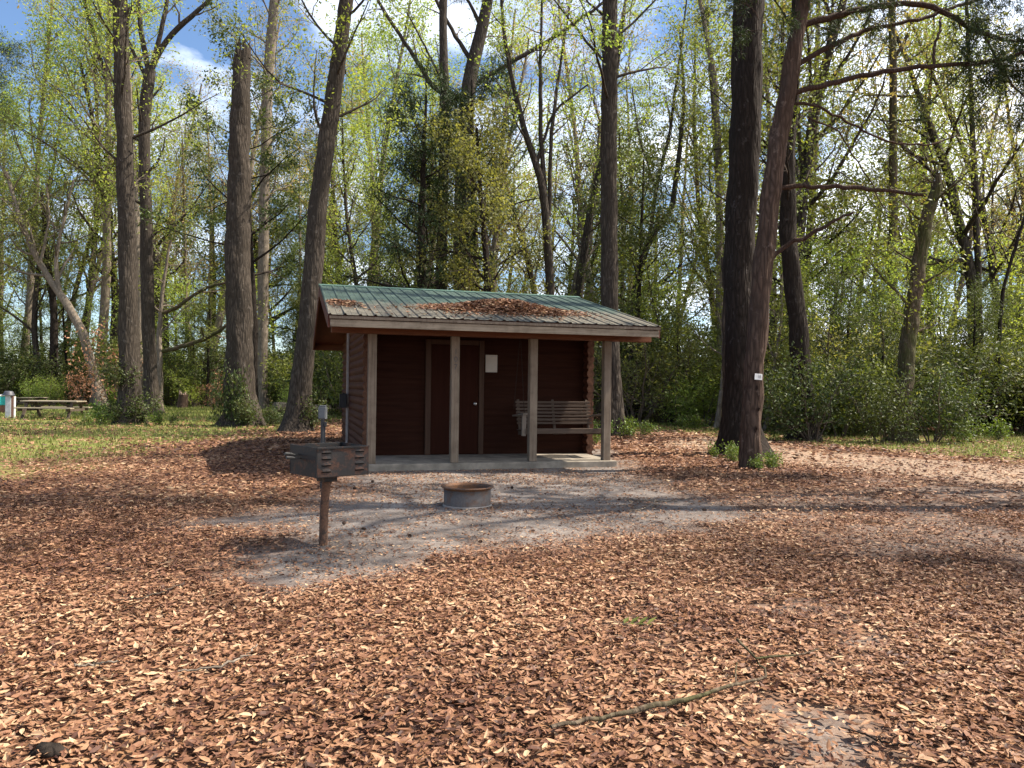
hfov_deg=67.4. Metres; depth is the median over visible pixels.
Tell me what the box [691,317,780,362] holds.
evergreen shrub
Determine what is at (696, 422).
ground plant
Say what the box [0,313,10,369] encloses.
evergreen tree
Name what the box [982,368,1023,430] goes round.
evergreen shrub
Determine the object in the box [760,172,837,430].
sapling tree
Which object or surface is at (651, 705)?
fallen branch
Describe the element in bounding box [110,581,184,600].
fallen twig
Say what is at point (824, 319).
evergreen shrub
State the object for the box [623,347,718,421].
olive shrub
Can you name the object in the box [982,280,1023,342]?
sapling tree
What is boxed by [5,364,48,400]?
leafy shrub
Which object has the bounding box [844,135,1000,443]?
tree
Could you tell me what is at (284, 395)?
bright shrub
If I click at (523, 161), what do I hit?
hardwood tree
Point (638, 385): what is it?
bright shrub
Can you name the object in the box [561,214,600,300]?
budding tree
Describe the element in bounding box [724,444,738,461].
ground plant
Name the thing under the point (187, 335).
evergreen tree
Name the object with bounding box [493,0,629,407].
budding tree
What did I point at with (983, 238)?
cypress tree
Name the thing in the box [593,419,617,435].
ground plant
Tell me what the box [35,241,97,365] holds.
hardwood tree
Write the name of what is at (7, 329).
sapling tree
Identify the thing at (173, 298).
sapling tree
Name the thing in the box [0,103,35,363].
hardwood tree
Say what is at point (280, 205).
tree
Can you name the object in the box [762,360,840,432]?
evergreen shrub
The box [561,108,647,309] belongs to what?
hardwood tree
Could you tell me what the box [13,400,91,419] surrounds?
picnic table
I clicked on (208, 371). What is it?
evergreen tree
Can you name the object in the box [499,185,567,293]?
budding tree
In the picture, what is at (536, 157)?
hardwood tree
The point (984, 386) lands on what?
evergreen shrub
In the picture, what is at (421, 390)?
log cabin
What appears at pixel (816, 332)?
evergreen tree
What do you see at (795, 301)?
oak tree
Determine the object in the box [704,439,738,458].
ground plant
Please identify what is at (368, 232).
cypress tree
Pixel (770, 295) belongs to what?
sapling tree
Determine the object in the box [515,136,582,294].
hardwood tree
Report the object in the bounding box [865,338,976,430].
evergreen shrub
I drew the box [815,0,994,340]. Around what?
hardwood tree
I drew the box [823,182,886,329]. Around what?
budding tree
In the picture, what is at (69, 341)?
evergreen tree
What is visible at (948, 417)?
evergreen shrub
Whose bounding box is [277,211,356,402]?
evergreen tree
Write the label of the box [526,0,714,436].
oak tree
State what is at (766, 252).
cedar tree
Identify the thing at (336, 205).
live oak tree
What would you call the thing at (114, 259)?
tree
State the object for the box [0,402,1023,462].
grass
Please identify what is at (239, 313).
snag tree
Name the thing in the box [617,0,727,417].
hardwood tree
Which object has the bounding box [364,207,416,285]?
sapling tree
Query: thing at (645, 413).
olive shrub
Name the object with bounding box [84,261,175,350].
sapling tree
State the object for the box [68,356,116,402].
evergreen shrub
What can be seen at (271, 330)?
sapling tree
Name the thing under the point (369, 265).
hardwood tree
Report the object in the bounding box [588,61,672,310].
cypress tree
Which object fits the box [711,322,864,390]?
olive shrub
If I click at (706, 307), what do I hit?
evergreen tree
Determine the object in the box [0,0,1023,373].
sky
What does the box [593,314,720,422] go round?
olive shrub
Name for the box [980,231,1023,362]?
sapling tree
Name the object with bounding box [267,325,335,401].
evergreen shrub
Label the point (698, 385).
bright shrub
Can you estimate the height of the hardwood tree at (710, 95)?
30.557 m
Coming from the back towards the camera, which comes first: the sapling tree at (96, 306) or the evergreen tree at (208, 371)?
the sapling tree at (96, 306)
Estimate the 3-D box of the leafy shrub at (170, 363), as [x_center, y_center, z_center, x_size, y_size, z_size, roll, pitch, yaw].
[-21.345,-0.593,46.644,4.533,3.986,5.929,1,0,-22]
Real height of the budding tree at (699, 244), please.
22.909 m
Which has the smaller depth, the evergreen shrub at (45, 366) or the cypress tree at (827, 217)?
the cypress tree at (827, 217)
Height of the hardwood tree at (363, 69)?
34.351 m
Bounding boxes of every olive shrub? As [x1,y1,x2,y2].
[592,312,716,424]
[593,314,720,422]
[595,306,720,421]
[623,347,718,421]
[650,330,721,419]
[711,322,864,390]
[761,311,898,428]
[763,290,970,431]
[852,315,1020,423]
[915,335,1022,425]
[918,327,1023,398]
[985,331,1023,425]
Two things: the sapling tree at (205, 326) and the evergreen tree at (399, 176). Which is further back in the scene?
the sapling tree at (205, 326)
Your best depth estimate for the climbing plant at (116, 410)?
25.19 m
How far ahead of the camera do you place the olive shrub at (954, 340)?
31.14 m
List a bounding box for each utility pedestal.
[3,391,15,418]
[318,405,326,490]
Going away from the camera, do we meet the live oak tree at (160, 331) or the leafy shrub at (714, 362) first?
the leafy shrub at (714, 362)
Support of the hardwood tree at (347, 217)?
on the ground at (394, 516)
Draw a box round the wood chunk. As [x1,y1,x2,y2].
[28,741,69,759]
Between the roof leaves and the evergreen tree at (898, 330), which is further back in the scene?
the evergreen tree at (898, 330)
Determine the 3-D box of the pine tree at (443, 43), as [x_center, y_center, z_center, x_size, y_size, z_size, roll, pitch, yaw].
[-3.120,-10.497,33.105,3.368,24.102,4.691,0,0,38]
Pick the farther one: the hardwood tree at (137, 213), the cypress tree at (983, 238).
the cypress tree at (983, 238)
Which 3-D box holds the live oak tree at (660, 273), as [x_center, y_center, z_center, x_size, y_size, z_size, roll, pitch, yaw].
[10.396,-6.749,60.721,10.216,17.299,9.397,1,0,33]
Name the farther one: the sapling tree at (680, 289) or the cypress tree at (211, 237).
the cypress tree at (211, 237)
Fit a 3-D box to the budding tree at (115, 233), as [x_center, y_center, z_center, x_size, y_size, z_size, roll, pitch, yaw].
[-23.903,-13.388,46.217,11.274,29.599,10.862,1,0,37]
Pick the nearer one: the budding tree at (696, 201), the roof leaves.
the roof leaves
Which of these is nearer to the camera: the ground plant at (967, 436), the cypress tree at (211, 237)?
the ground plant at (967, 436)
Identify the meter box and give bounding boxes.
[339,393,346,407]
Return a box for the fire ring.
[441,482,493,509]
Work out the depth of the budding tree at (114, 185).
68.45 m
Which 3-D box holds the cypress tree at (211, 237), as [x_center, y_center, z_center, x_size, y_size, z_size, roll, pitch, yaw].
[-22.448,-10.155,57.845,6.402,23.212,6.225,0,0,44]
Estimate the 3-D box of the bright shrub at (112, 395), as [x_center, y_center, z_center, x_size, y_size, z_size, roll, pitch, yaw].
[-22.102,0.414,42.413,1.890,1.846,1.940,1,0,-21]
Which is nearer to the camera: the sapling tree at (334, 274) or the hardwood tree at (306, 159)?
the hardwood tree at (306, 159)
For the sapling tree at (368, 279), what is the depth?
42.15 m
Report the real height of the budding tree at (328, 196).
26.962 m
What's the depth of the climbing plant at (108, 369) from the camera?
25.23 m
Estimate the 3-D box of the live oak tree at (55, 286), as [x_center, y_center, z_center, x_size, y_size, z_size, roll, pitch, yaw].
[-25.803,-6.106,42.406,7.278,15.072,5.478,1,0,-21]
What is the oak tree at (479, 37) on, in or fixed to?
on the ground at (394, 516)
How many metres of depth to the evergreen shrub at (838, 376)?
23.50 m
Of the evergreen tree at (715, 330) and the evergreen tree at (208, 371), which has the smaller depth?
the evergreen tree at (715, 330)
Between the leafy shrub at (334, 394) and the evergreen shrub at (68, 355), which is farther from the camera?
the evergreen shrub at (68, 355)
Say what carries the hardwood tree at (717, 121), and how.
on the ground at (394, 516)
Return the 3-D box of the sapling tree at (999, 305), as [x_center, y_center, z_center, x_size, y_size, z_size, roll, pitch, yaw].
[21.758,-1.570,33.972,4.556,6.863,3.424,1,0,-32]
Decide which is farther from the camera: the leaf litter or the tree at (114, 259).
the tree at (114, 259)
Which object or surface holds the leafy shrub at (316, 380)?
on the ground at (394, 516)
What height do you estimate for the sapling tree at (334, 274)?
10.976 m
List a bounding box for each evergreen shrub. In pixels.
[0,338,58,399]
[0,350,32,399]
[4,349,90,403]
[15,336,107,400]
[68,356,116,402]
[88,351,118,398]
[109,341,191,399]
[140,341,223,405]
[166,336,225,406]
[262,346,336,403]
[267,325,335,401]
[282,319,342,413]
[315,350,342,405]
[592,299,664,420]
[642,299,716,370]
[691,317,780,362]
[691,337,779,373]
[762,336,874,441]
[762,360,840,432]
[785,331,893,431]
[789,353,894,435]
[809,290,843,349]
[811,338,894,433]
[817,329,938,437]
[822,362,925,443]
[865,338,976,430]
[881,353,998,444]
[885,326,1023,436]
[929,340,1023,431]
[966,361,1023,430]
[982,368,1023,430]
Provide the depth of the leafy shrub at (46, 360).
51.48 m
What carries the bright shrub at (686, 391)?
on the ground at (394, 516)
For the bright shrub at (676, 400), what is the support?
on the ground at (394, 516)
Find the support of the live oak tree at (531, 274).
on the ground at (394, 516)
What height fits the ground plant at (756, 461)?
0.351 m
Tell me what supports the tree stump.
on the ground at (394, 516)
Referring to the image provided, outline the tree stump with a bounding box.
[177,390,187,407]
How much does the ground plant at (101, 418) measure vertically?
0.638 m
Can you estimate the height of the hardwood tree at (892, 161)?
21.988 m
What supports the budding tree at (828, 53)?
on the ground at (394, 516)
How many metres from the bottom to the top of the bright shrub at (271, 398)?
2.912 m
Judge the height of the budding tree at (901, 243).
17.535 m
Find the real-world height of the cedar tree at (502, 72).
15.784 m
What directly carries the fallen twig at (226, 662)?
on the leaf litter
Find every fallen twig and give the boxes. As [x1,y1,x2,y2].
[74,660,117,666]
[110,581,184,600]
[178,644,257,671]
[623,497,676,510]
[848,729,920,745]
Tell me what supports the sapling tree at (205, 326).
on the ground at (394, 516)
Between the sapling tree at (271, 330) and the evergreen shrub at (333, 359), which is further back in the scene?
the sapling tree at (271, 330)
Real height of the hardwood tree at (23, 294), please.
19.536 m
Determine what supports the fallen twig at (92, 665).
on the leaf litter
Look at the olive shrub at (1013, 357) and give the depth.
29.22 m
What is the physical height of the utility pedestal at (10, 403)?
1.080 m
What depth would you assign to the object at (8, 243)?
54.46 m
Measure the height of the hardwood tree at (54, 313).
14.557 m
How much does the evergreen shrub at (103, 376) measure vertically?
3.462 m
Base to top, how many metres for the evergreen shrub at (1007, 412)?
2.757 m
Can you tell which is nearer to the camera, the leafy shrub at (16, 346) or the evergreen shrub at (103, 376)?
the evergreen shrub at (103, 376)
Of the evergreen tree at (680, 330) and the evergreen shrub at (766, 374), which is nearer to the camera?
the evergreen shrub at (766, 374)
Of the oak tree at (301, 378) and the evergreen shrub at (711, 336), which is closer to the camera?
the oak tree at (301, 378)
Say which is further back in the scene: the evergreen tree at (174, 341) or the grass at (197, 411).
the evergreen tree at (174, 341)
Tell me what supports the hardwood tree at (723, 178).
on the ground at (394, 516)
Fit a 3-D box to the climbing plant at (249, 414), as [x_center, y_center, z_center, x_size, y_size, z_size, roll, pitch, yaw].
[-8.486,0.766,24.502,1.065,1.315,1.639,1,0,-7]
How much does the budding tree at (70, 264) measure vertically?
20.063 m
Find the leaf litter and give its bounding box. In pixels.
[0,410,1023,767]
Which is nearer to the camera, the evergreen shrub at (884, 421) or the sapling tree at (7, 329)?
the evergreen shrub at (884, 421)
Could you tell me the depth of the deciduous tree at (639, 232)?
30.93 m
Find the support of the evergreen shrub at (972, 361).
on the ground at (394, 516)
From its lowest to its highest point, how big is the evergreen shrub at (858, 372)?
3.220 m
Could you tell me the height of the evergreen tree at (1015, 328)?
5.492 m
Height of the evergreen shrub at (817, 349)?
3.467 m
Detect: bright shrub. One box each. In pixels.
[12,372,53,405]
[33,371,71,405]
[99,379,117,404]
[163,386,174,405]
[164,357,210,406]
[267,372,277,406]
[273,374,316,414]
[598,347,662,414]
[650,359,714,422]
[654,367,712,425]
[676,357,722,425]
[683,370,720,422]
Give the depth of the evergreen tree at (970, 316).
27.21 m
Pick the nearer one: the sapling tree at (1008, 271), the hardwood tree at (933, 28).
the sapling tree at (1008, 271)
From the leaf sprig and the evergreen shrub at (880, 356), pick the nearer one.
the leaf sprig
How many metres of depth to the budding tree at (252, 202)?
76.57 m
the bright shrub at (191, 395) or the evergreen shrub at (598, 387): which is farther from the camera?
the bright shrub at (191, 395)
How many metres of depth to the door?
14.38 m
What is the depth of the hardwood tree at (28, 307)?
52.15 m
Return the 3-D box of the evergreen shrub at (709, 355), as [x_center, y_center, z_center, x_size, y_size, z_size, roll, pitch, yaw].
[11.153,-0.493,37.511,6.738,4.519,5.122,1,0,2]
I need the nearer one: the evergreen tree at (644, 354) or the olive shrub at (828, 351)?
the olive shrub at (828, 351)
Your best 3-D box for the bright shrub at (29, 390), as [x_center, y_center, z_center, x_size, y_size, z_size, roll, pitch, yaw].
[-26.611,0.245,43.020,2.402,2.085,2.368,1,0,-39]
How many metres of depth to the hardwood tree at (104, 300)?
44.72 m
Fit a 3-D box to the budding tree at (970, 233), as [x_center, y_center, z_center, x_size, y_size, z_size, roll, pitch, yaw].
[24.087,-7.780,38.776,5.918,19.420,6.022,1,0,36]
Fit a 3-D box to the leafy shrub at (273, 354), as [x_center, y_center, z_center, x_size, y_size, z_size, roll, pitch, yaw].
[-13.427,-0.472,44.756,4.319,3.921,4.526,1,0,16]
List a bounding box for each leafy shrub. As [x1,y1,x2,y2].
[0,339,49,393]
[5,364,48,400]
[21,350,89,397]
[43,345,109,401]
[65,326,185,403]
[163,345,191,405]
[163,359,198,405]
[258,350,334,412]
[267,345,293,402]
[277,344,341,413]
[283,346,338,412]
[312,350,342,416]
[686,346,790,427]
[763,332,867,424]
[789,349,895,436]
[925,338,1023,433]
[981,336,1023,433]
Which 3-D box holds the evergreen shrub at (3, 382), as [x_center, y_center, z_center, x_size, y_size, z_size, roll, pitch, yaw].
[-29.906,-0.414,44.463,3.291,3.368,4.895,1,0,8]
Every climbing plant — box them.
[96,355,147,390]
[103,397,141,423]
[116,387,169,424]
[199,360,251,426]
[229,392,261,425]
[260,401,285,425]
[296,387,334,430]
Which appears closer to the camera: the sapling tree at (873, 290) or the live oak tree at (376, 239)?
the sapling tree at (873, 290)
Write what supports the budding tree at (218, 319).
on the ground at (394, 516)
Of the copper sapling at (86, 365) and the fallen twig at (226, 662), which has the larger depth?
the copper sapling at (86, 365)
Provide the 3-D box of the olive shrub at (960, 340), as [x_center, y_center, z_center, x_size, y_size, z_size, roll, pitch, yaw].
[17.452,-0.526,31.146,7.770,4.674,5.948,0,0,41]
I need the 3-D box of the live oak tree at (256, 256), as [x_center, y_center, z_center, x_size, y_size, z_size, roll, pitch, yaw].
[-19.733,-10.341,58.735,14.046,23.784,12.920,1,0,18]
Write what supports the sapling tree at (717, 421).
on the ground at (394, 516)
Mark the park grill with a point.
(326, 464)
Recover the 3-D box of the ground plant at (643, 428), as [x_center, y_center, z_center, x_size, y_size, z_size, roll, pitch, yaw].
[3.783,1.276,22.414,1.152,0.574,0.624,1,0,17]
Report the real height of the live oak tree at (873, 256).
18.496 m
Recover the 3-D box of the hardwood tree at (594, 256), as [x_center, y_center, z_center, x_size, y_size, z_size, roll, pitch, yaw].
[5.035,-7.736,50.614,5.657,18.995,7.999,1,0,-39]
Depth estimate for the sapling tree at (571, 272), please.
43.19 m
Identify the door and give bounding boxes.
[430,344,478,453]
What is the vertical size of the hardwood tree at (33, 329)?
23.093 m
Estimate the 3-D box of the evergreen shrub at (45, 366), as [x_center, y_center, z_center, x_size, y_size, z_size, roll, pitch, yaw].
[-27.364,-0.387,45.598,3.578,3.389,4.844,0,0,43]
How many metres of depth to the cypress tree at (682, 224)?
60.51 m
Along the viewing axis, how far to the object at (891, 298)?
29.06 m
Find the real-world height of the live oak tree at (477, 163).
12.433 m
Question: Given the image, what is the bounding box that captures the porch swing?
[512,339,601,435]
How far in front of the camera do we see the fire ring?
8.71 m
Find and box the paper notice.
[485,355,496,371]
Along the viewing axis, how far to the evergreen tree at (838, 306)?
26.62 m
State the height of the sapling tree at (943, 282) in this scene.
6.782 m
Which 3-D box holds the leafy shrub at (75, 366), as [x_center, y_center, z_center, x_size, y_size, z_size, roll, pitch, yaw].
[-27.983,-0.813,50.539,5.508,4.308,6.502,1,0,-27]
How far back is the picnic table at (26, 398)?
39.40 m
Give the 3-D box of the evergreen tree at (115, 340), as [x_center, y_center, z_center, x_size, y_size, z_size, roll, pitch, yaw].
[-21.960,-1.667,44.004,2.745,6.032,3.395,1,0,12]
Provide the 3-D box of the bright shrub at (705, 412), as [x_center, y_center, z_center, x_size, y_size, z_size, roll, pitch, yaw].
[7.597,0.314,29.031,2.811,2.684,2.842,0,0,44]
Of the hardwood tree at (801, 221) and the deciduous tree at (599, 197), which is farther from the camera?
the deciduous tree at (599, 197)
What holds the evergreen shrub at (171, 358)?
on the ground at (394, 516)
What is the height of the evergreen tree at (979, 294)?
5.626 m
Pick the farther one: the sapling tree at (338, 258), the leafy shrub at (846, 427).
the sapling tree at (338, 258)
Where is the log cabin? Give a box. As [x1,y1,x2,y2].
[313,284,661,470]
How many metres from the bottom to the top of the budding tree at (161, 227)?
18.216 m
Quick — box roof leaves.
[326,298,606,320]
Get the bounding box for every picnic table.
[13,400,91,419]
[16,397,53,406]
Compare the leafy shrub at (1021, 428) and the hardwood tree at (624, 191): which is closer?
the leafy shrub at (1021, 428)
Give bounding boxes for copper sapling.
[58,354,98,406]
[65,321,142,405]
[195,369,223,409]
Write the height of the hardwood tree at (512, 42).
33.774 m
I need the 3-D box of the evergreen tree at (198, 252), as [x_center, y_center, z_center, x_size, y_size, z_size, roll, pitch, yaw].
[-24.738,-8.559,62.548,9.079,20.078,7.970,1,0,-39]
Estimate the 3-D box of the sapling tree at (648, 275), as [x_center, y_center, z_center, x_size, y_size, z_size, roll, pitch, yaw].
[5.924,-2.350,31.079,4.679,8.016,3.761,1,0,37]
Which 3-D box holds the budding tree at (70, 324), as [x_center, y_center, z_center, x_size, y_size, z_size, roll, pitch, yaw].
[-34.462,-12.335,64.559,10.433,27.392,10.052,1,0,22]
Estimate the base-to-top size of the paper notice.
0.330 m
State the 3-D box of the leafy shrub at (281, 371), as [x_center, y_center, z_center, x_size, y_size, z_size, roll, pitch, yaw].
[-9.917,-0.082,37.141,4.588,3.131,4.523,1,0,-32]
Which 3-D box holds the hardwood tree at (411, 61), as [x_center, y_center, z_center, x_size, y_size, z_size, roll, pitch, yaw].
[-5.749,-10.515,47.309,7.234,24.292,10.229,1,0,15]
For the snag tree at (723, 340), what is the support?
on the ground at (394, 516)
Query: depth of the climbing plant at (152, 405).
25.33 m
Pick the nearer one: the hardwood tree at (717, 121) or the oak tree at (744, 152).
the oak tree at (744, 152)
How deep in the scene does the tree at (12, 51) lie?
60.17 m
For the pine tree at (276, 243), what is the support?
on the ground at (394, 516)
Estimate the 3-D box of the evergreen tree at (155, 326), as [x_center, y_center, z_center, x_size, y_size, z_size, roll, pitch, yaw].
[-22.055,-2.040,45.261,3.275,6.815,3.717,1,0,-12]
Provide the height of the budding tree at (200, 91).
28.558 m
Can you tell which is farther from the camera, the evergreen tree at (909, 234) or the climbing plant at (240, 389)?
the evergreen tree at (909, 234)
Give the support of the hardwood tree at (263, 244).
on the ground at (394, 516)
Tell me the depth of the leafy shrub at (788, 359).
28.59 m
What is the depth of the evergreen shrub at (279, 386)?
41.69 m
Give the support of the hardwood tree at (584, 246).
on the ground at (394, 516)
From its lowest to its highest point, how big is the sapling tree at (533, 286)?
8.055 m
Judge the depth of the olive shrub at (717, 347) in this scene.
30.86 m
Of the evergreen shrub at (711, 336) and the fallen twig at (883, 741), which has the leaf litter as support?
the fallen twig at (883, 741)
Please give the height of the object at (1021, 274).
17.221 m
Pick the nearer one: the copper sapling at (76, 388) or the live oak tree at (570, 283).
the copper sapling at (76, 388)
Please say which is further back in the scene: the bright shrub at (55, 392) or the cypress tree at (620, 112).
the cypress tree at (620, 112)
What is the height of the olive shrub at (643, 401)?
4.167 m
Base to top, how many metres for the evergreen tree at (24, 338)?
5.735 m
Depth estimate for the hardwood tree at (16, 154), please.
68.21 m
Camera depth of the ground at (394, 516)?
5.46 m
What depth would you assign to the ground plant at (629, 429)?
21.67 m
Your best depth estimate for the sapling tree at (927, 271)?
34.41 m
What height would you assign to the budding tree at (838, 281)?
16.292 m
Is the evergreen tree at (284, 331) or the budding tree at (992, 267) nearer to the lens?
the budding tree at (992, 267)
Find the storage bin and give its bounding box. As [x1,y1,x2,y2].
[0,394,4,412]
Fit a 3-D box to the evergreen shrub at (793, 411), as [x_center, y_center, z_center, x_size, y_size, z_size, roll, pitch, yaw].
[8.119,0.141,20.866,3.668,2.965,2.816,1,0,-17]
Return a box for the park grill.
[284,442,368,545]
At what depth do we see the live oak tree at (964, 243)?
31.78 m
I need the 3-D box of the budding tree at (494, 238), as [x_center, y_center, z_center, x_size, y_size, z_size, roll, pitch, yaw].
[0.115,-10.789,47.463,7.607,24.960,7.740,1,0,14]
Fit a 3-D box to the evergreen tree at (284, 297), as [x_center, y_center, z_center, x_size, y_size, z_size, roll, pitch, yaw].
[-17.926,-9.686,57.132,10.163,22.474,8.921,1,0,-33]
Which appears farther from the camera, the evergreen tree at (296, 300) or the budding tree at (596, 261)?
the budding tree at (596, 261)
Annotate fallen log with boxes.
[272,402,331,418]
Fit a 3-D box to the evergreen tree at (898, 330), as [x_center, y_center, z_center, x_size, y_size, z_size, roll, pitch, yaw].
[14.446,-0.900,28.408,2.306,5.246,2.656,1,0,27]
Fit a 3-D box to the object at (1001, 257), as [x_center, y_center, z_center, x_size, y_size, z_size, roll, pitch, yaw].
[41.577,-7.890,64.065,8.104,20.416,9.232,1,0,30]
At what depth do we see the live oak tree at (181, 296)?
74.73 m
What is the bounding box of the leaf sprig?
[622,617,655,624]
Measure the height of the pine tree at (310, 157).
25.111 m
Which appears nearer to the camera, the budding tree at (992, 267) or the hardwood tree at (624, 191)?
the budding tree at (992, 267)
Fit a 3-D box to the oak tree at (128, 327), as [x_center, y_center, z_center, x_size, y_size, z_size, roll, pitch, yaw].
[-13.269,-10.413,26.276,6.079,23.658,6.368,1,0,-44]
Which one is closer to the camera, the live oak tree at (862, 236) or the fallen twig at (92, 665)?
the fallen twig at (92, 665)
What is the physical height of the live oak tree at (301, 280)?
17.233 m
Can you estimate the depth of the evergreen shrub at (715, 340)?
38.94 m
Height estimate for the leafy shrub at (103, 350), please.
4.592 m
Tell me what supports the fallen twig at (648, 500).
on the ground at (394, 516)
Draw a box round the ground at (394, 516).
[0,392,1023,767]
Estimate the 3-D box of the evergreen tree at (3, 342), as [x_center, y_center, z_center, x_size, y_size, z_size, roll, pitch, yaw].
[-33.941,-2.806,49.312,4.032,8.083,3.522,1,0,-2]
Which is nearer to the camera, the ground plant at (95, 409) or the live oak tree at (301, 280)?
the ground plant at (95, 409)
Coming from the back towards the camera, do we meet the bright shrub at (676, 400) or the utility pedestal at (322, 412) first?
the bright shrub at (676, 400)
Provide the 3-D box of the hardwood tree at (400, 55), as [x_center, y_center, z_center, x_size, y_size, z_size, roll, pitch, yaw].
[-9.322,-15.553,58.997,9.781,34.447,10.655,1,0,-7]
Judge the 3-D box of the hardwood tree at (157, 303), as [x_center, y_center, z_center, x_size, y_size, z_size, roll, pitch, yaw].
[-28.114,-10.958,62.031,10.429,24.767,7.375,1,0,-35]
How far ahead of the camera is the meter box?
16.85 m
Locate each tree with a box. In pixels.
[0,0,103,398]
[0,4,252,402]
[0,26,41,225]
[0,50,115,403]
[0,72,45,296]
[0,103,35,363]
[0,131,106,407]
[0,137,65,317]
[0,149,74,338]
[0,168,101,404]
[0,288,13,358]
[0,302,32,396]
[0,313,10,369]
[0,318,27,351]
[3,0,193,404]
[3,274,26,351]
[4,232,93,358]
[4,317,49,371]
[7,0,224,404]
[20,78,171,363]
[21,0,232,424]
[29,0,161,401]
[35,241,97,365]
[37,279,89,403]
[42,203,100,359]
[58,22,212,395]
[58,285,110,400]
[68,0,241,413]
[68,52,178,392]
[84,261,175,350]
[87,164,194,330]
[94,102,225,331]
[99,318,163,368]
[110,157,205,318]
[110,301,166,359]
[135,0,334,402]
[138,212,268,408]
[151,59,231,298]
[153,105,223,357]
[154,259,222,366]
[156,236,217,355]
[161,159,272,337]
[165,267,202,356]
[168,100,228,353]
[169,102,366,332]
[171,301,222,406]
[174,2,317,404]
[175,276,225,407]
[182,298,225,366]
[186,0,318,408]
[190,120,301,313]
[195,109,326,320]
[207,0,428,432]
[207,263,290,350]
[213,33,265,427]
[216,217,291,339]
[254,209,287,352]
[255,179,301,296]
[256,86,450,285]
[266,38,371,225]
[269,121,360,281]
[269,152,327,339]
[270,234,368,333]
[272,304,298,348]
[276,275,301,358]
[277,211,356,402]
[282,124,364,282]
[283,243,354,356]
[286,250,368,325]
[288,68,415,286]
[296,94,367,284]
[305,8,414,280]
[334,0,438,285]
[334,266,382,356]
[337,68,496,290]
[342,106,506,291]
[343,176,453,287]
[345,39,482,287]
[350,164,407,275]
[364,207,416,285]
[365,0,482,289]
[369,0,601,290]
[389,32,566,290]
[394,93,562,294]
[401,67,500,288]
[433,194,511,290]
[436,0,467,289]
[451,0,571,291]
[453,125,577,293]
[467,0,628,294]
[475,5,570,291]
[478,130,525,292]
[478,138,540,293]
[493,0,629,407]
[497,269,529,293]
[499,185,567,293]
[514,174,642,294]
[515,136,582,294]
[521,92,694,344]
[524,276,544,294]
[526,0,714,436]
[545,0,683,295]
[550,0,666,298]
[551,108,645,302]
[560,260,588,295]
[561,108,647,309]
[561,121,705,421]
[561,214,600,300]
[563,187,667,418]
[567,186,710,347]
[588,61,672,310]
[595,191,704,321]
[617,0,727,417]
[618,242,713,422]
[618,253,671,417]
[620,258,703,420]
[620,305,667,409]
[624,1,758,322]
[639,0,778,328]
[651,103,714,326]
[651,154,779,428]
[653,0,881,440]
[653,162,725,324]
[656,304,701,421]
[661,0,775,372]
[669,0,897,351]
[676,214,776,360]
[679,0,811,354]
[680,105,887,304]
[694,0,1023,470]
[696,84,769,320]
[699,311,721,380]
[705,244,779,338]
[707,0,775,457]
[709,0,831,361]
[712,0,887,309]
[721,257,724,414]
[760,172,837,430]
[763,0,933,343]
[763,0,1023,425]
[763,65,908,382]
[765,266,828,390]
[769,240,848,422]
[770,226,893,362]
[777,309,844,386]
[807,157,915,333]
[807,265,895,431]
[809,146,959,334]
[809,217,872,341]
[813,0,990,343]
[813,217,869,356]
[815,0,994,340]
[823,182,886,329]
[832,294,924,433]
[836,0,997,346]
[837,277,907,352]
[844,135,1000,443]
[850,134,973,340]
[851,219,948,361]
[853,0,1023,358]
[854,258,904,351]
[855,130,959,334]
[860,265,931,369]
[870,295,933,372]
[899,217,963,351]
[912,0,1023,344]
[919,239,990,359]
[920,270,972,354]
[928,47,1022,345]
[932,288,1013,430]
[933,6,1023,294]
[940,272,1023,431]
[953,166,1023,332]
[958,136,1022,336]
[959,181,1014,333]
[959,269,1022,351]
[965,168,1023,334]
[978,283,1023,426]
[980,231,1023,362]
[981,156,1023,431]
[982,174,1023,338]
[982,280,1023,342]
[997,296,1023,370]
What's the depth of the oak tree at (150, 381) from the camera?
32.84 m
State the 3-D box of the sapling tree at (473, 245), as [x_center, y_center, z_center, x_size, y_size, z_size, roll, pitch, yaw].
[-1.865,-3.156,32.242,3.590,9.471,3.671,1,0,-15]
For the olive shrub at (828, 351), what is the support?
on the ground at (394, 516)
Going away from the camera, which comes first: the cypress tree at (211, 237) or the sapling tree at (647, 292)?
the sapling tree at (647, 292)
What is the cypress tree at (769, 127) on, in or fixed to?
on the ground at (394, 516)
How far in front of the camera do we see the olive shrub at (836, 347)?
24.77 m
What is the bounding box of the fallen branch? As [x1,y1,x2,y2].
[550,638,819,728]
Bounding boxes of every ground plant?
[80,407,115,426]
[84,399,111,422]
[143,408,181,425]
[592,434,600,445]
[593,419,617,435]
[616,415,641,436]
[629,419,662,436]
[674,411,713,430]
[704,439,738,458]
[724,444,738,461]
[749,452,777,470]
[764,449,783,468]
[943,415,984,441]
[973,417,1013,440]
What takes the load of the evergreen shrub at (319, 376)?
on the ground at (394, 516)
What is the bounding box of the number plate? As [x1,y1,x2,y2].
[755,374,761,379]

